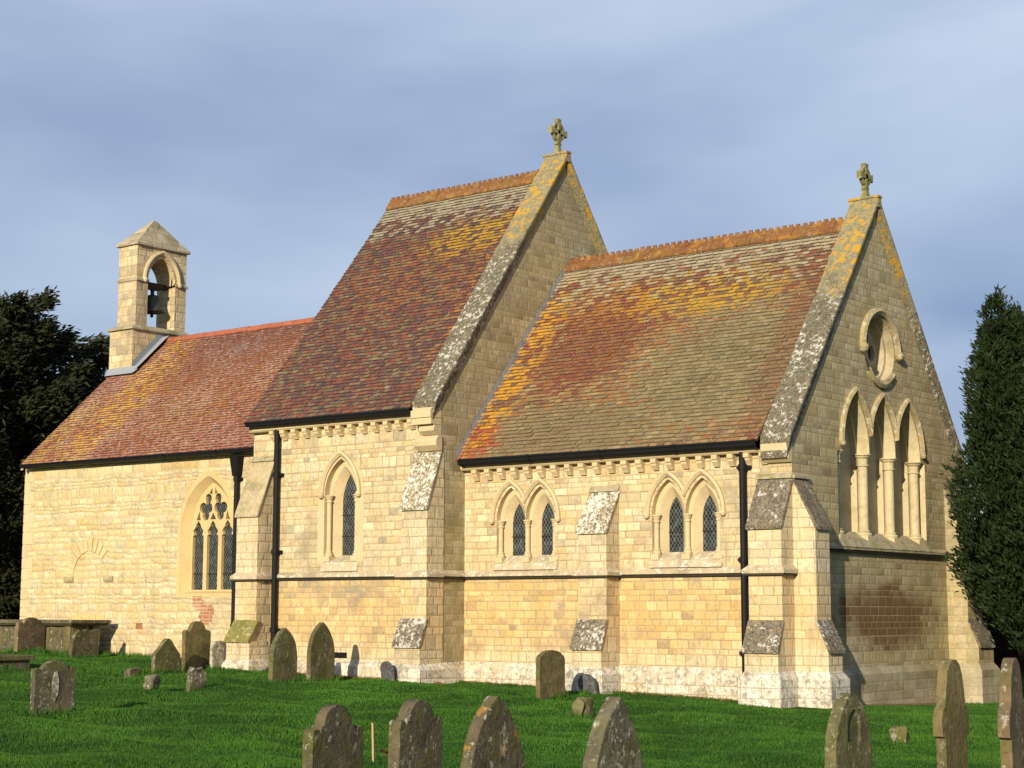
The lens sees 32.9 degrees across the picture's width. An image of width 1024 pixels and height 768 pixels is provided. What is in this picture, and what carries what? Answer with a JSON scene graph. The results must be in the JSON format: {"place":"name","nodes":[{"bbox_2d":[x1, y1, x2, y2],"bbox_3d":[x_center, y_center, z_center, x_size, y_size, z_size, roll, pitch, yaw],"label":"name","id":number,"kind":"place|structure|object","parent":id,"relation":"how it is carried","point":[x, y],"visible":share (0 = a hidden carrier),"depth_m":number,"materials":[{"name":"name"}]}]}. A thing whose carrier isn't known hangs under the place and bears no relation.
{"place":"outdoors","nodes":[
{"label":"outdoors","id":0,"kind":"place"},
{"bbox_2d":[379,749,388,759],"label":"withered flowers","id":1,"kind":"object","parent":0,"point":[384,751],"visible":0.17,"depth_m":18.79,"materials":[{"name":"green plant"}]},
{"bbox_2d":[0,645,1023,767],"bbox_3d":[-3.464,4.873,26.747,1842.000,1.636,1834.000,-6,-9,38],"label":"ground","id":2,"kind":"structure","parent":0,"point":[90,698],"depth_m":24.00,"materials":[{"name":"green plant"}]},
{"bbox_2d":[0,654,34,670],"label":"ledger tomb","id":3,"kind":"object","parent":2,"relation":"on","point":[19,661],"visible":0.59,"depth_m":33.78,"materials":[{"name":"grey stone"}]},
{"bbox_2d":[14,617,45,652],"bbox_3d":[-10.885,5.838,39.160,0.105,1.129,0.804,-2,-8,32],"label":"gravestone","id":4,"kind":"object","parent":2,"relation":"on","point":[29,631],"visible":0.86,"depth_m":39.10,"materials":[{"name":"stone"}]},
{"bbox_2d":[30,660,74,713],"bbox_3d":[-6.351,4.360,23.985,0.115,1.071,0.642,-3,-5,42],"label":"gravestone","id":5,"kind":"object","parent":2,"relation":"on","point":[52,684],"visible":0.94,"depth_m":23.94,"materials":[{"name":"grey stone"}]},
{"bbox_2d":[3,378,102,579],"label":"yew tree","id":6,"kind":"object","parent":2,"relation":"on","point":[91,383],"visible":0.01,"depth_m":52.75,"materials":[{"name":"green plant"}]},
{"bbox_2d":[0,373,107,618],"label":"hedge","id":7,"kind":"object","parent":2,"relation":"on","point":[23,497],"visible":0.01,"depth_m":58.19,"materials":[{"name":"green plant"}]},
{"bbox_2d":[0,285,109,618],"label":"yew tree","id":8,"kind":"object","parent":2,"relation":"on","point":[33,347],"visible":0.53,"depth_m":49.98,"materials":[{"name":"green plant"}]},
{"bbox_2d":[0,619,110,653],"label":"chest tomb","id":9,"kind":"object","parent":2,"relation":"on","point":[59,634],"visible":0.41,"depth_m":39.39,"materials":[{"name":"grey stone"}]},
{"bbox_2d":[69,629,100,657],"bbox_3d":[-9.499,5.923,38.518,0.104,0.991,0.798,-2,-12,34],"label":"gravestone","id":10,"kind":"object","parent":2,"relation":"on","point":[85,642],"visible":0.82,"depth_m":38.49,"materials":[{"name":"grey stone"}]},
{"bbox_2d":[123,667,139,676],"bbox_3d":[-7.378,5.791,33.706,0.240,0.559,0.383,-4,-8,28],"label":"stone stump","id":11,"kind":"object","parent":2,"relation":"on","point":[128,672],"visible":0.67,"depth_m":33.61,"materials":[{"name":"grey stone"}]},
{"bbox_2d":[143,674,161,689],"bbox_3d":[-5.916,5.078,28.462,0.224,0.636,0.292,-2,-8,18],"label":"stone stump","id":12,"kind":"object","parent":2,"relation":"on","point":[149,680],"visible":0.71,"depth_m":28.40,"materials":[{"name":"grey stone"}]},
{"bbox_2d":[151,638,180,672],"bbox_3d":[-6.848,5.543,34.317,0.103,1.014,0.685,-3,-8,36],"label":"gravestone","id":13,"kind":"object","parent":2,"relation":"on","point":[166,654],"visible":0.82,"depth_m":34.28,"materials":[{"name":"stone"}]},
{"bbox_2d":[185,666,205,691],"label":"gravestone","id":14,"kind":"object","parent":2,"relation":"on","point":[196,676],"visible":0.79,"depth_m":29.09,"materials":[{"name":"grey stone"}]},
{"bbox_2d":[181,621,210,669],"bbox_3d":[-6.463,5.529,35.483,0.115,1.351,0.682,-6,-9,38],"label":"gravestone","id":15,"kind":"object","parent":2,"relation":"on","point":[196,639],"visible":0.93,"depth_m":35.44,"materials":[{"name":"stone"}]},
{"bbox_2d":[210,641,225,668],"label":"gravestone","id":16,"kind":"object","parent":2,"relation":"on","point":[218,653],"visible":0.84,"depth_m":35.60,"materials":[{"name":"grey stone"}]},
{"bbox_2d":[268,628,296,682],"bbox_3d":[-4.287,5.258,32.465,0.116,1.379,0.661,-4,-8,36],"label":"gravestone","id":17,"kind":"object","parent":2,"relation":"on","point":[283,657],"visible":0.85,"depth_m":32.42,"materials":[{"name":"stone"}]},
{"bbox_2d":[306,622,334,681],"bbox_3d":[-3.639,5.269,33.020,0.105,1.470,0.704,-5,-9,35],"label":"gravestone","id":18,"kind":"object","parent":2,"relation":"on","point":[320,656],"visible":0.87,"depth_m":32.97,"materials":[{"name":"stone"}]},
{"bbox_2d":[302,704,362,767],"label":"gravestone","id":19,"kind":"object","parent":2,"relation":"on","point":[332,737],"visible":1,"depth_m":11.90,"materials":[{"name":"grey stone"}]},
{"bbox_2d":[371,723,374,761],"bbox_3d":[-1.510,3.949,18.863,0.022,0.520,0.022,-4,-8,20],"label":"stake","id":20,"kind":"object","parent":2,"relation":"on","point":[373,746],"visible":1,"depth_m":18.86,"materials":[{"name":"brown wood"}]},
{"bbox_2d":[380,661,394,681],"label":"gravestone","id":21,"kind":"object","parent":2,"relation":"on","point":[386,670],"visible":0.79,"depth_m":32.72,"materials":[{"name":"stone"}]},
{"bbox_2d":[388,699,441,767],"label":"gravestone","id":22,"kind":"object","parent":2,"relation":"on","point":[415,734],"visible":1,"depth_m":11.89,"materials":[{"name":"grey stone"}]},
{"bbox_2d":[460,696,525,767],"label":"gravestone","id":23,"kind":"object","parent":2,"relation":"on","point":[493,739],"visible":1,"depth_m":11.90,"materials":[{"name":"grey stone"}]},
{"bbox_2d":[19,118,999,708],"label":"church","id":24,"kind":"structure","parent":2,"relation":"on","point":[505,430],"depth_m":33.89,"materials":[{"name":"stone"}]},
{"bbox_2d":[147,280,172,317],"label":"bell","id":25,"kind":"object","parent":24,"relation":"hanging from","point":[154,306],"visible":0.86,"depth_m":45.49,"materials":[{"name":"brown metal"}]},
{"bbox_2d":[176,470,233,596],"bbox_3d":[-6.687,3.317,38.580,1.940,2.820,0.246,-6,-9,38],"label":"traceried window","id":26,"kind":"structure","parent":24,"relation":"in","point":[205,538],"depth_m":38.74,"materials":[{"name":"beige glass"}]},
{"bbox_2d":[317,450,363,561],"bbox_3d":[-3.401,2.469,35.133,1.260,2.259,0.419,-6,-9,38],"label":"lancet window","id":27,"kind":"structure","parent":24,"relation":"in","point":[340,525],"depth_m":35.30,"materials":[{"name":"stone"}]},
{"bbox_2d":[489,477,560,562],"bbox_3d":[0.306,2.609,33.137,1.707,1.616,0.359,-6,-9,38],"label":"lancet window","id":28,"kind":"structure","parent":24,"relation":"in","point":[532,536],"depth_m":33.15,"materials":[{"name":"stone"}]},
{"bbox_2d":[643,468,725,559],"bbox_3d":[3.135,2.328,30.953,1.717,1.616,0.359,-6,-9,38],"label":"lancet window","id":29,"kind":"structure","parent":24,"relation":"in","point":[700,520],"depth_m":30.96,"materials":[{"name":"stone"}]},
{"bbox_2d":[859,308,903,387],"bbox_3d":[6.824,-0.665,32.786,0.550,1.520,1.670,-6,-9,38],"label":"round window","id":30,"kind":"structure","parent":24,"relation":"in","point":[876,342],"depth_m":33.11,"materials":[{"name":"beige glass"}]},
{"bbox_2d":[837,387,926,544],"bbox_3d":[6.763,1.573,32.576,0.658,2.806,3.650,-6,-9,38],"label":"lancet window","id":31,"kind":"structure","parent":24,"relation":"in","point":[879,492],"depth_m":32.90,"materials":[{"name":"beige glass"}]},
{"bbox_2d":[536,650,564,699],"bbox_3d":[0.660,5.151,29.722,0.094,1.172,0.702,-6,-10,39],"label":"gravestone","id":32,"kind":"object","parent":2,"relation":"on","point":[550,672],"visible":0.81,"depth_m":29.67,"materials":[{"name":"brown stone"}]},
{"bbox_2d":[572,697,593,716],"bbox_3d":[1.043,4.965,25.645,0.263,0.657,0.438,0,-4,26],"label":"stone stump","id":33,"kind":"object","parent":2,"relation":"on","point":[584,706],"visible":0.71,"depth_m":25.50,"materials":[{"name":"beige stone"}]},
{"bbox_2d":[578,674,597,694],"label":"gravestone","id":34,"kind":"object","parent":2,"relation":"on","point":[587,681],"visible":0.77,"depth_m":30.77,"materials":[{"name":"stone"}]},
{"bbox_2d":[582,696,642,767],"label":"gravestone","id":35,"kind":"object","parent":2,"relation":"on","point":[613,741],"visible":1,"depth_m":11.93,"materials":[{"name":"grey stone"}]},
{"bbox_2d":[824,693,872,767],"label":"gravestone","id":36,"kind":"object","parent":2,"relation":"on","point":[848,742],"visible":1,"depth_m":12.20,"materials":[{"name":"grey stone"}]},
{"bbox_2d":[890,725,908,742],"bbox_3d":[4.837,4.559,21.626,0.243,0.597,0.323,-3,-8,23],"label":"stone stump","id":37,"kind":"object","parent":2,"relation":"on","point":[900,733],"visible":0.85,"depth_m":21.57,"materials":[{"name":"beige stone"}]},
{"bbox_2d":[932,660,969,767],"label":"gravestone","id":38,"kind":"object","parent":2,"relation":"on","point":[951,723],"visible":1,"depth_m":12.89,"materials":[{"name":"beige stone"}]},
{"bbox_2d":[939,285,1023,651],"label":"cypress tree","id":39,"kind":"object","parent":2,"relation":"on","point":[992,472],"visible":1,"depth_m":32.26,"materials":[{"name":"green plant"}]},
{"bbox_2d":[982,584,1023,672],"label":"hedge","id":40,"kind":"object","parent":2,"relation":"on","point":[1001,649],"depth_m":43.06,"materials":[{"name":"green plant"}]},
{"bbox_2d":[997,657,1023,767],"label":"gravestone","id":41,"kind":"object","parent":2,"relation":"on","point":[1010,719],"visible":1,"depth_m":12.42,"materials":[{"name":"grey stone"}]},
{"bbox_2d":[0,0,1023,513],"label":"sky","id":42,"kind":"structure","parent":0,"point":[270,139],"materials":[{"name":"blue"}]},
{"bbox_2d":[864,703,935,705],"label":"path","id":43,"kind":"structure","parent":0,"point":[903,704],"depth_m":31.86,"materials":[{"name":"grey stone"}]}
]}

